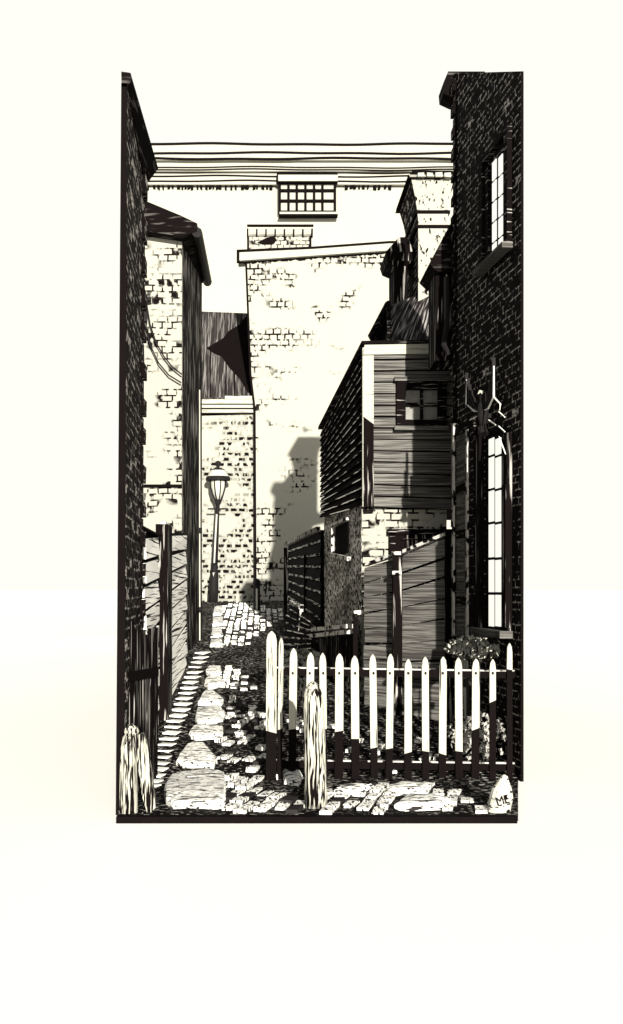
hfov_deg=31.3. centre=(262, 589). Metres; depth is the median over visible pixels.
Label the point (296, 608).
leaning gate
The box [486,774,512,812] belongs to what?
marked stone
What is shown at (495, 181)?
upper window
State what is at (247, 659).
alley ground
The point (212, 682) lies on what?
flat stone
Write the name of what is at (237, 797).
brick paving
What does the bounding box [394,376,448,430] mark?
window
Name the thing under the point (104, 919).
ground
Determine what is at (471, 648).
flowering shrub
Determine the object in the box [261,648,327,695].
dark shrub
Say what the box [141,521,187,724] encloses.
plank fence
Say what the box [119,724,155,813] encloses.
broken post
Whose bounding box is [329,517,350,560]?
side window
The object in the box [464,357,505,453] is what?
carved eagle
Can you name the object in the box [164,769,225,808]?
flat stone
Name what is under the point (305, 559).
tarred fence
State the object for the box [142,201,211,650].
gable house
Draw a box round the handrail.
[353,610,369,690]
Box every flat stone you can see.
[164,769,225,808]
[176,742,217,768]
[189,724,222,740]
[195,704,224,723]
[198,689,223,705]
[204,676,222,689]
[206,665,221,675]
[210,638,222,646]
[211,627,222,637]
[213,606,223,615]
[213,616,222,626]
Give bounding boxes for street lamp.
[206,461,229,601]
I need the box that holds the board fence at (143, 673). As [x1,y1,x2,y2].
[128,621,158,791]
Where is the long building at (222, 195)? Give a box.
[147,142,452,528]
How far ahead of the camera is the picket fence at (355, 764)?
9.30 m
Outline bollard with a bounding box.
[253,579,260,611]
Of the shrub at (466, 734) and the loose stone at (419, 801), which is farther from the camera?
the shrub at (466, 734)
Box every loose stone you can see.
[283,769,302,787]
[334,783,372,795]
[384,781,430,795]
[394,793,450,810]
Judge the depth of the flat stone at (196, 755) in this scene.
9.82 m
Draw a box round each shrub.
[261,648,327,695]
[444,634,502,759]
[446,711,505,760]
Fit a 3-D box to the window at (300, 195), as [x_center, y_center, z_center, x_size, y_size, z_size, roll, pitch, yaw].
[1.584,-14.100,39.770,2.178,1.534,0.380,0,0,0]
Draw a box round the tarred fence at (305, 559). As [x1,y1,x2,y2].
[284,526,323,651]
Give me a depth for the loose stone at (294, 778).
9.08 m
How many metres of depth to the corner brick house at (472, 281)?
10.31 m
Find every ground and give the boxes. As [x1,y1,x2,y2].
[0,591,622,1023]
[118,601,517,820]
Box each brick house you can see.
[202,312,253,601]
[420,71,523,781]
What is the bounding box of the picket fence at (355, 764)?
[266,631,514,780]
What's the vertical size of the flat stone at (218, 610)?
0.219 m
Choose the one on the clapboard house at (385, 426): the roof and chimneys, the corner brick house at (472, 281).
the roof and chimneys
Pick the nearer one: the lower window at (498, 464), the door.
the lower window at (498, 464)
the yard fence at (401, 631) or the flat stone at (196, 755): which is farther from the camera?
the yard fence at (401, 631)
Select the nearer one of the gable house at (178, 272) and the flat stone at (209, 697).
the flat stone at (209, 697)
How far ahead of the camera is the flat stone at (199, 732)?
10.88 m
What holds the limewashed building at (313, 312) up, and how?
on the alley ground at (247, 659)
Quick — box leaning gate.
[283,600,313,650]
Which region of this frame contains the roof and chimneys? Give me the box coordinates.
[368,171,452,340]
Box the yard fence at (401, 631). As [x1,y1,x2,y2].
[362,529,453,721]
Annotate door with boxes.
[387,529,446,680]
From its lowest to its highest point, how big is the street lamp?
3.237 m
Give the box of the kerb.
[116,815,516,823]
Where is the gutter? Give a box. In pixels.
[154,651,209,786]
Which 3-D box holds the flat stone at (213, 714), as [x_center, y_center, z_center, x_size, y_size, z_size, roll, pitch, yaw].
[-0.566,1.368,11.947,0.321,0.180,0.928,0,0,0]
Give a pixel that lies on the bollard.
(256, 593)
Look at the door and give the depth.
13.00 m
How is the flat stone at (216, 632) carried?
on the alley ground at (247, 659)
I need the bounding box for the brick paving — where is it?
[215,601,486,814]
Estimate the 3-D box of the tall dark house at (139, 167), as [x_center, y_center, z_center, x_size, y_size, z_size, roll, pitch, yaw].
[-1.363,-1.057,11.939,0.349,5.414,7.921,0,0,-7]
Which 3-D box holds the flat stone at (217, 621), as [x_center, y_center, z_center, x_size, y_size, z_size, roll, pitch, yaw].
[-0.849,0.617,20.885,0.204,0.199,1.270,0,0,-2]
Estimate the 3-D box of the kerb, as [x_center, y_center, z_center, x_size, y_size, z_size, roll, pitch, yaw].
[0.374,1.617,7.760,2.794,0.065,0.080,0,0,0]
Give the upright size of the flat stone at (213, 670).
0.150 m
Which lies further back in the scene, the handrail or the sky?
the sky
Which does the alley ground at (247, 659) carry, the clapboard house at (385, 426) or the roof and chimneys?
the clapboard house at (385, 426)
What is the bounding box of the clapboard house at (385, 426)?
[309,340,453,697]
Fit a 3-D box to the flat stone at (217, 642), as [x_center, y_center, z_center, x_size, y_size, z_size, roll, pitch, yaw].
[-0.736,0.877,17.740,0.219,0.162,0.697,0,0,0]
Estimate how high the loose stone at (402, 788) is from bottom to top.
0.099 m
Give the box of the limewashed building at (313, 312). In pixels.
[237,224,394,601]
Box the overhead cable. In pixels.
[144,297,181,382]
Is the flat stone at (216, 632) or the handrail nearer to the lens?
the handrail
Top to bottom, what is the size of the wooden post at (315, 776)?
0.970 m
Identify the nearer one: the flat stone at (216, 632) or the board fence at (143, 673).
the board fence at (143, 673)
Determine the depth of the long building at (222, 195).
39.80 m
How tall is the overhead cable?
1.248 m
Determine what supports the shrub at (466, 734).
on the alley ground at (247, 659)
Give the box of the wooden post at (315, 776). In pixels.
[303,681,326,808]
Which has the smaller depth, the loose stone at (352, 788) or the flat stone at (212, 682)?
the loose stone at (352, 788)
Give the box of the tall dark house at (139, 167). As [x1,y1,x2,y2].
[116,71,157,814]
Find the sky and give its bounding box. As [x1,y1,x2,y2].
[0,0,622,590]
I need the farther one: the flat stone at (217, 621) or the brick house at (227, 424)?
the brick house at (227, 424)
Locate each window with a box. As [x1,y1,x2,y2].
[277,173,337,217]
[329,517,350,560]
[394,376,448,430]
[470,426,512,638]
[472,126,512,276]

